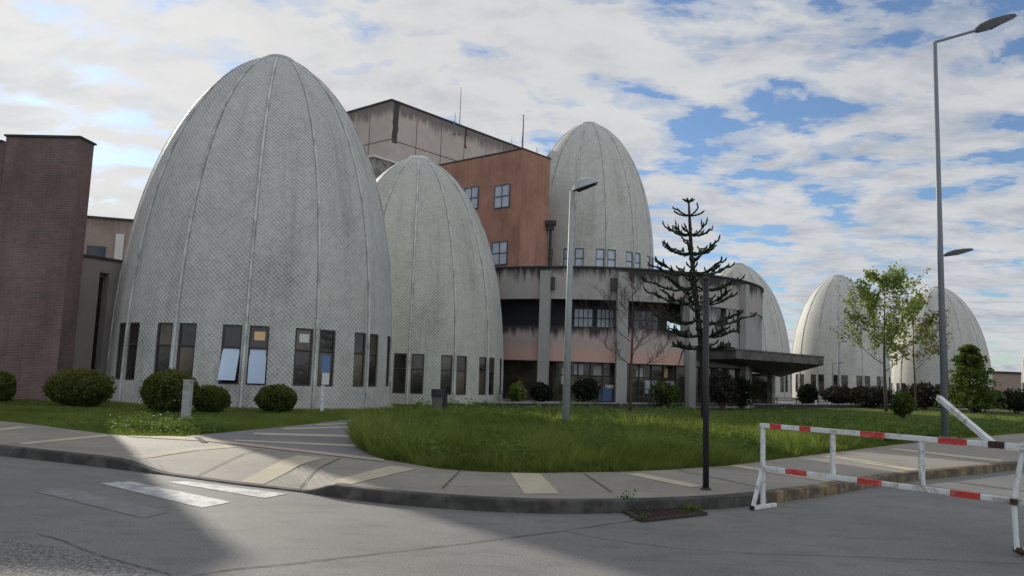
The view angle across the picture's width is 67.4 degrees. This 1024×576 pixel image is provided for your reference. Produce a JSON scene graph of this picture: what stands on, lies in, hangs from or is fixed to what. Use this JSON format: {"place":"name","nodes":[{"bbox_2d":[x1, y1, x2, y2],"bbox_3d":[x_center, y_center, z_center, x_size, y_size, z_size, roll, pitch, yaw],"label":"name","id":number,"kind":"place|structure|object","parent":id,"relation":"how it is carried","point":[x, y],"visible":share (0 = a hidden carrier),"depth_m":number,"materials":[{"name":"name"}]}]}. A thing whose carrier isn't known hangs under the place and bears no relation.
{"place":"outdoors","nodes":[
{"label":"outdoors","id":0,"kind":"place"},
{"bbox_2d":[188,411,447,458],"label":"path","id":1,"kind":"structure","parent":0,"point":[251,435],"depth_m":15.55,"materials":[{"name":"concrete"}]},
{"bbox_2d":[235,440,355,446],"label":"paving band","id":2,"kind":"object","parent":1,"relation":"on","point":[299,443],"visible":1,"depth_m":14.62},
{"bbox_2d":[254,433,348,436],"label":"paving band","id":3,"kind":"object","parent":1,"relation":"on","point":[301,434],"visible":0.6,"depth_m":16.42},
{"bbox_2d":[0,456,1023,575],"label":"road","id":4,"kind":"structure","parent":0,"point":[893,527],"depth_m":7.70,"materials":[{"name":"asphalt"}]},
{"bbox_2d":[0,538,152,575],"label":"coarse asphalt","id":5,"kind":"structure","parent":4,"relation":"on","point":[18,558],"depth_m":6.02,"materials":[{"name":"asphalt"}]},
{"bbox_2d":[35,487,165,517],"bbox_3d":[-4.667,2.423,8.734,2.435,0.001,0.412,-2,-8,34],"label":"zebra stripe","id":6,"kind":"object","parent":4,"relation":"on","point":[104,502],"visible":1,"depth_m":8.68,"materials":[{"name":"white paint"}]},
{"bbox_2d":[42,534,172,575],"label":"road joint","id":7,"kind":"object","parent":4,"relation":"on","point":[105,556],"visible":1,"depth_m":6.27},
{"bbox_2d":[101,481,228,507],"bbox_3d":[-4.274,2.517,9.450,2.407,0.001,0.448,-3,-8,37],"label":"zebra stripe","id":8,"kind":"object","parent":4,"relation":"on","point":[185,498],"visible":1,"depth_m":9.34,"materials":[{"name":"white paint"}]},
{"bbox_2d":[172,481,285,497],"bbox_3d":[-3.698,2.597,9.979,1.912,0.001,0.412,-2,-8,32],"label":"zebra stripe","id":9,"kind":"object","parent":4,"relation":"on","point":[256,493],"visible":1,"depth_m":9.84,"materials":[{"name":"white paint"}]},
{"bbox_2d":[0,444,759,513],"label":"kerb","id":10,"kind":"structure","parent":4,"relation":"on","point":[506,504],"depth_m":9.35,"materials":[{"name":"concrete"}]},
{"bbox_2d":[193,520,632,575],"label":"road joint","id":11,"kind":"object","parent":4,"relation":"on","point":[394,551],"visible":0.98,"depth_m":6.74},
{"bbox_2d":[623,508,707,521],"bbox_3d":[1.827,2.671,9.084,1.082,0.036,0.629,5,-7,-22],"label":"drain grate","id":12,"kind":"object","parent":4,"relation":"on","point":[662,514],"visible":0.94,"depth_m":9.03,"materials":[{"name":"metal"}]},
{"bbox_2d":[675,501,707,511],"bbox_3d":[2.182,2.662,9.318,0.284,0.144,0.319,8,-9,-41],"label":"weed","id":13,"kind":"object","parent":4,"relation":"on","point":[690,507],"visible":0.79,"depth_m":9.31,"materials":[{"name":"green plant"}]},
{"bbox_2d":[562,530,1023,563],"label":"road joint","id":14,"kind":"object","parent":4,"relation":"on","point":[791,554],"visible":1,"depth_m":7.24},
{"bbox_2d":[750,395,1023,554],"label":"road barrier","id":15,"kind":"object","parent":4,"relation":"on","point":[1013,501],"visible":1,"depth_m":8.45,"materials":[{"name":"white metal"}]},
{"bbox_2d":[752,461,1023,503],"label":"yellow kerb","id":16,"kind":"structure","parent":4,"relation":"on","point":[778,495],"depth_m":12.54,"materials":[{"name":"concrete"}]},
{"bbox_2d":[0,421,1023,498],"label":"sidewalk","id":17,"kind":"structure","parent":0,"point":[419,478],"depth_m":11.84,"materials":[{"name":"concrete"}]},
{"bbox_2d":[20,434,108,443],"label":"paving band","id":18,"kind":"object","parent":17,"relation":"on","point":[84,437],"visible":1,"depth_m":13.85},
{"bbox_2d":[128,435,199,440],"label":"paving band","id":19,"kind":"object","parent":17,"relation":"on","point":[180,437],"visible":1,"depth_m":14.79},
{"bbox_2d":[128,445,234,457],"bbox_3d":[-5.485,2.731,12.836,0.398,0.056,2.009,-2,-7,30],"label":"paving band","id":20,"kind":"object","parent":17,"relation":"on","point":[163,453],"visible":1,"depth_m":12.68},
{"bbox_2d":[242,455,321,483],"bbox_3d":[-3.355,2.683,11.400,0.563,0.133,2.393,2,-6,3],"label":"paving band","id":21,"kind":"object","parent":17,"relation":"on","point":[274,471],"visible":1,"depth_m":11.21,"materials":[{"name":"concrete"}]},
{"bbox_2d":[200,437,383,460],"bbox_3d":[-4.162,2.835,13.642,5.214,0.001,0.373,-2,-7,31],"label":"paving band","id":22,"kind":"object","parent":17,"relation":"on","point":[289,449],"visible":1,"depth_m":13.40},
{"bbox_2d":[329,466,413,484],"bbox_3d":[-1.882,2.617,10.675,0.467,0.060,1.984,0,-7,16],"label":"paving band","id":23,"kind":"object","parent":17,"relation":"on","point":[373,474],"visible":1,"depth_m":10.58,"materials":[{"name":"concrete"}]},
{"bbox_2d":[511,473,558,493],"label":"paving band","id":24,"kind":"object","parent":17,"relation":"on","point":[533,483],"visible":1,"depth_m":10.24,"materials":[{"name":"concrete"}]},
{"bbox_2d":[628,473,701,486],"bbox_3d":[2.198,2.782,11.140,0.311,0.001,1.398,6,-7,-30],"label":"paving band","id":25,"kind":"object","parent":17,"relation":"on","point":[681,483],"visible":0.99,"depth_m":11.09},
{"bbox_2d":[700,276,711,489],"bbox_3d":[2.659,1.285,10.495,0.150,2.916,0.146,2,-6,0],"label":"black post","id":26,"kind":"object","parent":17,"relation":"on","point":[705,279],"visible":0.95,"depth_m":10.46,"materials":[{"name":"metal"}]},
{"bbox_2d":[729,465,830,480],"bbox_3d":[4.391,3.018,12.560,0.335,0.003,2.009,6,-7,-30],"label":"paving band","id":27,"kind":"object","parent":17,"relation":"on","point":[755,468],"visible":0.6,"depth_m":12.43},
{"bbox_2d":[821,456,918,469],"bbox_3d":[6.811,3.349,14.756,0.528,0.003,2.364,4,-7,-20],"label":"paving band","id":28,"kind":"object","parent":17,"relation":"on","point":[873,463],"visible":0.92,"depth_m":14.64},
{"bbox_2d":[891,448,1002,461],"bbox_3d":[9.685,3.718,17.146,0.630,0.003,2.629,5,-7,-28],"label":"paving band","id":29,"kind":"object","parent":17,"relation":"on","point":[972,457],"visible":0.94,"depth_m":16.93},
{"bbox_2d":[0,0,1023,371],"label":"sky","id":30,"kind":"structure","parent":0,"point":[802,131],"materials":[{"name":"blue"}]},
{"bbox_2d":[0,398,1023,472],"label":"lawn","id":31,"kind":"structure","parent":0,"point":[992,410],"depth_m":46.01,"materials":[{"name":"plant"}]},
{"bbox_2d":[0,371,16,402],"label":"round bush","id":32,"kind":"object","parent":31,"relation":"on","point":[8,384],"visible":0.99,"depth_m":24.21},
{"bbox_2d":[0,134,96,400],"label":"brick building","id":33,"kind":"structure","parent":31,"relation":"on","point":[45,180],"depth_m":27.37,"materials":[{"name":"brick"}]},
{"bbox_2d":[40,368,117,407],"bbox_3d":[-13.171,3.097,23.530,2.112,1.306,1.910,2,-6,0],"label":"round bush","id":34,"kind":"object","parent":31,"relation":"on","point":[68,394],"visible":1,"depth_m":23.07,"materials":[{"name":"plant"}]},
{"bbox_2d":[72,254,137,395],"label":"link building","id":35,"kind":"structure","parent":31,"relation":"on","point":[100,276],"depth_m":29.57,"materials":[{"name":"grey concrete"}]},
{"bbox_2d":[89,277,102,389],"bbox_3d":[-16.164,1.763,29.705,0.045,4.400,0.279,-2,-7,30],"label":"slot window","id":36,"kind":"structure","parent":35,"relation":"in","point":[100,278],"depth_m":29.79,"materials":[{"name":"black glass"}]},
{"bbox_2d":[84,215,133,259],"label":"building","id":37,"kind":"structure","parent":31,"relation":"on","point":[107,237],"depth_m":45.82,"materials":[{"name":"beige concrete"}]},
{"bbox_2d":[86,245,105,256],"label":"window","id":38,"kind":"structure","parent":37,"relation":"in","point":[100,251],"depth_m":45.54,"materials":[{"name":"grey glass"}]},
{"bbox_2d":[42,411,248,434],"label":"weeds","id":39,"kind":"object","parent":31,"relation":"on","point":[177,426],"visible":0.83,"depth_m":16.16,"materials":[{"name":"green plant"}]},
{"bbox_2d":[138,368,201,412],"bbox_3d":[-9.971,3.027,22.374,1.801,1.412,1.527,2,-6,0],"label":"round bush","id":40,"kind":"object","parent":31,"relation":"on","point":[157,390],"visible":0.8,"depth_m":21.92,"materials":[{"name":"plant"}]},
{"bbox_2d":[181,380,193,418],"bbox_3d":[-8.550,2.982,20.206,0.220,1.128,0.220,2,-6,0],"label":"bollard","id":41,"kind":"object","parent":31,"relation":"on","point":[187,397],"visible":0.79,"depth_m":20.13,"materials":[{"name":"concrete"}]},
{"bbox_2d":[193,384,232,411],"bbox_3d":[-9.150,3.395,23.327,1.230,0.943,1.178,2,-6,0],"label":"round bush","id":42,"kind":"object","parent":31,"relation":"on","point":[214,398],"visible":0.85,"depth_m":22.99,"materials":[{"name":"plant"}]},
{"bbox_2d":[106,54,392,409],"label":"egg dome","id":43,"kind":"structure","parent":31,"relation":"on","point":[256,258],"depth_m":28.04,"materials":[{"name":"concrete"}]},
{"bbox_2d":[115,323,125,378],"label":"window","id":44,"kind":"structure","parent":43,"relation":"in","point":[122,325],"depth_m":28.01,"materials":[{"name":"black glass"}]},
{"bbox_2d":[125,323,139,379],"bbox_3d":[-13.483,2.255,27.378,0.639,2.040,0.070,-2,-8,33],"label":"window","id":45,"kind":"structure","parent":43,"relation":"in","point":[134,327],"depth_m":27.42,"materials":[{"name":"black glass"}]},
{"bbox_2d":[154,323,172,372],"bbox_3d":[-12.100,2.229,26.721,0.639,2.040,0.070,0,-7,17],"label":"window","id":46,"kind":"structure","parent":43,"relation":"in","point":[164,336],"depth_m":26.74,"materials":[{"name":"grey glass"}]},
{"bbox_2d":[176,323,196,376],"bbox_3d":[-11.237,2.238,26.528,0.639,2.040,0.070,1,-6,8],"label":"window","id":47,"kind":"structure","parent":43,"relation":"in","point":[187,331],"depth_m":26.54,"materials":[{"name":"grey glass"}]},
{"bbox_2d":[217,324,242,383],"bbox_3d":[-9.657,2.269,26.316,0.644,2.040,0.567,3,-7,-13],"label":"window","id":48,"kind":"structure","parent":43,"relation":"in","point":[232,334],"depth_m":26.48,"materials":[{"name":"blue glass"}]},
{"bbox_2d":[246,326,268,384],"bbox_3d":[-8.823,2.337,26.658,0.639,2.040,0.220,4,-7,-18],"label":"window","id":49,"kind":"structure","parent":43,"relation":"in","point":[259,335],"depth_m":26.69,"materials":[{"name":"blue glass"}]},
{"bbox_2d":[292,328,312,385],"bbox_3d":[-7.471,2.466,27.393,0.639,2.040,0.070,6,-8,-34],"label":"window","id":50,"kind":"structure","parent":43,"relation":"in","point":[303,337],"depth_m":27.39,"materials":[{"name":"grey glass"}]},
{"bbox_2d":[317,330,334,386],"bbox_3d":[-6.784,2.552,27.943,0.639,2.040,0.070,8,-9,-43],"label":"window","id":51,"kind":"structure","parent":43,"relation":"in","point":[325,361],"depth_m":27.95,"materials":[{"name":"grey glass"}]},
{"bbox_2d":[353,332,365,386],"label":"window","id":52,"kind":"structure","parent":43,"relation":"in","point":[360,338],"depth_m":29.18,"materials":[{"name":"grey glass"}]},
{"bbox_2d":[368,334,377,386],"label":"window","id":53,"kind":"structure","parent":43,"relation":"in","point":[373,337],"depth_m":29.99,"materials":[{"name":"grey glass"}]},
{"bbox_2d":[386,336,390,385],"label":"window","id":54,"kind":"structure","parent":43,"relation":"in","point":[388,338],"depth_m":31.61,"materials":[{"name":"black glass"}]},
{"bbox_2d":[254,383,297,412],"bbox_3d":[-7.457,3.527,24.336,1.350,1.026,1.294,2,-6,0],"label":"round bush","id":55,"kind":"object","parent":31,"relation":"on","point":[279,397],"visible":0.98,"depth_m":23.96,"materials":[{"name":"plant"}]},
{"bbox_2d":[320,385,324,411],"bbox_3d":[-6.399,3.777,25.901,0.125,0.970,0.110,2,-6,0],"label":"marker post","id":56,"kind":"object","parent":31,"relation":"on","point":[322,398],"visible":0.77,"depth_m":25.86,"materials":[{"name":"white plastic"}]},
{"bbox_2d":[431,389,447,412],"bbox_3d":[-2.473,3.879,25.668,0.490,0.988,0.469,-4,-8,41],"label":"litter bin","id":57,"kind":"object","parent":31,"relation":"on","point":[439,397],"visible":0.78,"depth_m":25.54,"materials":[{"name":"metal"}]},
{"bbox_2d":[509,381,526,401],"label":"shrub","id":58,"kind":"object","parent":31,"relation":"on","point":[517,392],"visible":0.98,"depth_m":42.37,"materials":[{"name":"green plant"}]},
{"bbox_2d":[529,381,552,401],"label":"shrub","id":59,"kind":"object","parent":31,"relation":"on","point":[542,391],"visible":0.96,"depth_m":43.30,"materials":[{"name":"green plant"}]},
{"bbox_2d":[562,177,597,421],"bbox_3d":[1.971,0.510,23.182,1.034,7.833,0.754,2,-6,0],"label":"street lamp","id":60,"kind":"object","parent":31,"relation":"on","point":[581,184],"visible":0.86,"depth_m":23.23,"materials":[{"name":"metal"}]},
{"bbox_2d":[570,377,601,401],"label":"shrub","id":61,"kind":"object","parent":31,"relation":"on","point":[590,392],"visible":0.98,"depth_m":44.81,"materials":[{"name":"green plant"}]},
{"bbox_2d":[572,263,683,410],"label":"bare tree","id":62,"kind":"object","parent":31,"relation":"on","point":[631,365],"visible":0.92,"depth_m":41.11,"materials":[{"name":"plant"}]},
{"bbox_2d":[647,381,680,407],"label":"shrub","id":63,"kind":"object","parent":31,"relation":"on","point":[674,394],"visible":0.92,"depth_m":45.80,"materials":[{"name":"green plant"}]},
{"bbox_2d":[331,403,1023,472],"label":"tall grass","id":64,"kind":"structure","parent":31,"relation":"on","point":[716,454],"depth_m":13.98,"materials":[{"name":"plant"}]},
{"bbox_2d":[356,394,1023,466],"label":"weeds","id":65,"kind":"object","parent":31,"relation":"on","point":[780,419],"visible":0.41,"depth_m":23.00,"materials":[{"name":"green plant"}]},
{"bbox_2d":[640,198,756,420],"bbox_3d":[6.085,0.770,25.155,3.262,7.483,3.136,6,-7,-30],"label":"monkey puzzle tree","id":66,"kind":"object","parent":31,"relation":"on","point":[691,275],"visible":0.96,"depth_m":24.95,"materials":[{"name":"green plant"}]},
{"bbox_2d":[472,401,956,407],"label":"wall","id":67,"kind":"structure","parent":31,"relation":"on","point":[645,405],"depth_m":45.79,"materials":[{"name":"concrete"}]},
{"bbox_2d":[709,368,739,409],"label":"shrub","id":68,"kind":"object","parent":31,"relation":"on","point":[720,393],"visible":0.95,"depth_m":44.85,"materials":[{"name":"plant"}]},
{"bbox_2d":[731,375,756,409],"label":"shrub","id":69,"kind":"object","parent":31,"relation":"on","point":[744,386],"visible":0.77,"depth_m":46.89,"materials":[{"name":"green plant"}]},
{"bbox_2d":[796,383,818,403],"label":"shrub","id":70,"kind":"object","parent":31,"relation":"on","point":[807,393],"visible":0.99,"depth_m":59.18,"materials":[{"name":"green plant"}]},
{"bbox_2d":[818,385,856,403],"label":"shrub","id":71,"kind":"object","parent":31,"relation":"on","point":[831,393],"visible":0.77,"depth_m":62.96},
{"bbox_2d":[841,385,895,407],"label":"shrub","id":72,"kind":"object","parent":31,"relation":"on","point":[870,396],"visible":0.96,"depth_m":60.90,"materials":[{"name":"plant"}]},
{"bbox_2d":[830,259,933,411],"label":"young tree","id":73,"kind":"object","parent":31,"relation":"on","point":[887,281],"visible":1,"depth_m":54.02,"materials":[{"name":"green plant"}]},
{"bbox_2d":[889,390,916,418],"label":"shrub","id":74,"kind":"object","parent":31,"relation":"on","point":[902,406],"visible":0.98,"depth_m":41.40,"materials":[{"name":"green plant"}]},
{"bbox_2d":[879,292,953,410],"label":"young tree","id":75,"kind":"object","parent":31,"relation":"on","point":[930,319],"visible":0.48,"depth_m":57.85,"materials":[{"name":"green plant"}]},
{"bbox_2d":[900,381,940,409],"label":"shrub","id":76,"kind":"object","parent":31,"relation":"on","point":[924,401],"visible":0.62,"depth_m":61.94,"materials":[{"name":"plant"}]},
{"bbox_2d":[944,248,972,411],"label":"street lamp","id":77,"kind":"object","parent":31,"relation":"on","point":[956,252],"visible":0.46,"depth_m":58.51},
{"bbox_2d":[934,344,1012,412],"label":"conifer","id":78,"kind":"object","parent":31,"relation":"on","point":[968,360],"visible":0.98,"depth_m":57.20,"materials":[{"name":"green plant"}]},
{"bbox_2d":[933,13,1016,437],"bbox_3d":[14.656,-2.069,24.158,3.247,14.053,0.531,3,-6,-9],"label":"street lamp","id":79,"kind":"object","parent":31,"relation":"on","point":[990,24],"visible":0.88,"depth_m":23.86,"materials":[{"name":"metal"}]},
{"bbox_2d":[949,384,1006,412],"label":"shrub","id":80,"kind":"object","parent":31,"relation":"on","point":[975,409],"visible":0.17,"depth_m":58.80,"materials":[{"name":"green plant"}]},
{"bbox_2d":[992,371,1021,401],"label":"building","id":81,"kind":"structure","parent":31,"relation":"on","point":[1010,380],"depth_m":110.15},
{"bbox_2d":[995,388,1023,412],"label":"shrub","id":82,"kind":"object","parent":31,"relation":"on","point":[1016,397],"visible":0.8,"depth_m":60.93,"materials":[{"name":"green plant"}]},
{"bbox_2d":[462,399,961,406],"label":"terrace","id":83,"kind":"structure","parent":0,"point":[791,401],"depth_m":68.25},
{"bbox_2d":[376,155,502,404],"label":"egg dome","id":84,"kind":"structure","parent":83,"relation":"on","point":[447,328],"depth_m":41.16,"materials":[{"name":"concrete"}]},
{"bbox_2d":[392,353,406,393],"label":"window","id":85,"kind":"structure","parent":84,"relation":"in","point":[400,359],"depth_m":39.33,"materials":[{"name":"black glass"}]},
{"bbox_2d":[410,354,423,393],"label":"window","id":86,"kind":"structure","parent":84,"relation":"in","point":[416,382],"depth_m":39.45,"materials":[{"name":"grey glass"}]},
{"bbox_2d":[440,355,452,394],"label":"window","id":87,"kind":"structure","parent":84,"relation":"in","point":[446,360],"depth_m":40.00,"materials":[{"name":"grey glass"}]},
{"bbox_2d":[456,356,466,394],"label":"window","id":88,"kind":"structure","parent":84,"relation":"in","point":[461,360],"depth_m":40.48,"materials":[{"name":"grey glass"}]},
{"bbox_2d":[478,357,485,394],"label":"window","id":89,"kind":"structure","parent":84,"relation":"in","point":[482,360],"depth_m":41.61,"materials":[{"name":"grey glass"}]},
{"bbox_2d":[488,358,493,394],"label":"window","id":90,"kind":"structure","parent":84,"relation":"in","point":[491,360],"depth_m":42.41,"materials":[{"name":"grey glass"}]},
{"bbox_2d":[495,266,763,408],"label":"round building","id":91,"kind":"structure","parent":83,"relation":"on","point":[533,304],"depth_m":47.92,"materials":[{"name":"concrete"}]},
{"bbox_2d":[347,99,520,163],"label":"beige block","id":92,"kind":"structure","parent":91,"relation":"on","point":[394,130],"depth_m":66.31,"materials":[{"name":"concrete"}]},
{"bbox_2d":[438,148,551,266],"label":"brick block","id":93,"kind":"structure","parent":91,"relation":"on","point":[507,192],"depth_m":54.19,"materials":[{"name":"paint"}]},
{"bbox_2d":[368,154,397,178],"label":"plant room","id":94,"kind":"object","parent":93,"relation":"on","point":[380,165],"visible":0.18,"depth_m":56.19,"materials":[{"name":"concrete"}]},
{"bbox_2d":[464,186,478,208],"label":"window","id":95,"kind":"structure","parent":93,"relation":"in","point":[472,192],"depth_m":55.78,"materials":[{"name":"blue glass"}]},
{"bbox_2d":[491,241,507,265],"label":"window","id":96,"kind":"structure","parent":93,"relation":"in","point":[499,252],"depth_m":53.61,"materials":[{"name":"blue glass"}]},
{"bbox_2d":[494,183,510,208],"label":"window","id":97,"kind":"structure","parent":93,"relation":"in","point":[501,193],"depth_m":54.07,"materials":[{"name":"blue glass"}]},
{"bbox_2d":[546,220,555,265],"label":"rain hopper","id":98,"kind":"object","parent":93,"relation":"attached to","point":[550,224],"visible":0.82,"depth_m":54.76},
{"bbox_2d":[573,308,592,326],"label":"window","id":99,"kind":"structure","parent":91,"relation":"in","point":[581,318],"depth_m":48.84,"materials":[{"name":"grey glass"}]},
{"bbox_2d":[547,122,653,268],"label":"egg dome","id":100,"kind":"structure","parent":91,"relation":"on","point":[612,224],"depth_m":58.75,"materials":[{"name":"concrete"}]},
{"bbox_2d":[575,248,583,265],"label":"window","id":101,"kind":"structure","parent":100,"relation":"in","point":[579,252],"depth_m":57.33,"materials":[{"name":"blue glass"}]},
{"bbox_2d":[596,249,603,265],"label":"window","id":102,"kind":"structure","parent":100,"relation":"in","point":[599,252],"depth_m":57.26,"materials":[{"name":"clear glass"}]},
{"bbox_2d":[607,249,615,266],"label":"window","id":103,"kind":"structure","parent":100,"relation":"in","point":[611,253],"depth_m":57.42,"materials":[{"name":"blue glass"}]},
{"bbox_2d":[626,251,632,267],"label":"window","id":104,"kind":"structure","parent":100,"relation":"in","point":[629,255],"depth_m":58.03,"materials":[{"name":"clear glass"}]},
{"bbox_2d":[596,308,613,326],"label":"window","id":105,"kind":"structure","parent":91,"relation":"in","point":[599,323],"depth_m":48.76,"materials":[{"name":"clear glass"}]},
{"bbox_2d":[633,310,658,328],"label":"window","id":106,"kind":"structure","parent":91,"relation":"in","point":[641,312],"depth_m":49.10,"materials":[{"name":"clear glass"}]},
{"bbox_2d":[716,308,723,334],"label":"window","id":107,"kind":"structure","parent":91,"relation":"in","point":[719,311],"depth_m":49.94,"materials":[{"name":"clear glass"}]},
{"bbox_2d":[632,388,681,406],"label":"railing","id":108,"kind":"object","parent":83,"relation":"on","point":[648,397],"visible":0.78,"depth_m":45.62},
{"bbox_2d":[718,263,791,399],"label":"egg dome","id":109,"kind":"structure","parent":83,"relation":"on","point":[774,335],"depth_m":80.45,"materials":[{"name":"concrete"}]},
{"bbox_2d":[696,348,823,402],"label":"entrance canopy","id":110,"kind":"object","parent":83,"relation":"on","point":[768,366],"visible":0.61,"depth_m":50.07,"materials":[{"name":"concrete"}]},
{"bbox_2d":[791,275,891,399],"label":"egg dome","id":111,"kind":"structure","parent":83,"relation":"on","point":[822,309],"depth_m":86.66,"materials":[{"name":"concrete"}]},
{"bbox_2d":[818,374,823,391],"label":"window","id":112,"kind":"structure","parent":111,"relation":"in","point":[820,377],"depth_m":86.08,"materials":[{"name":"grey glass"}]},
{"bbox_2d":[890,286,993,399],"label":"egg dome","id":113,"kind":"structure","parent":83,"relation":"on","point":[962,322],"depth_m":89.57,"materials":[{"name":"concrete"}]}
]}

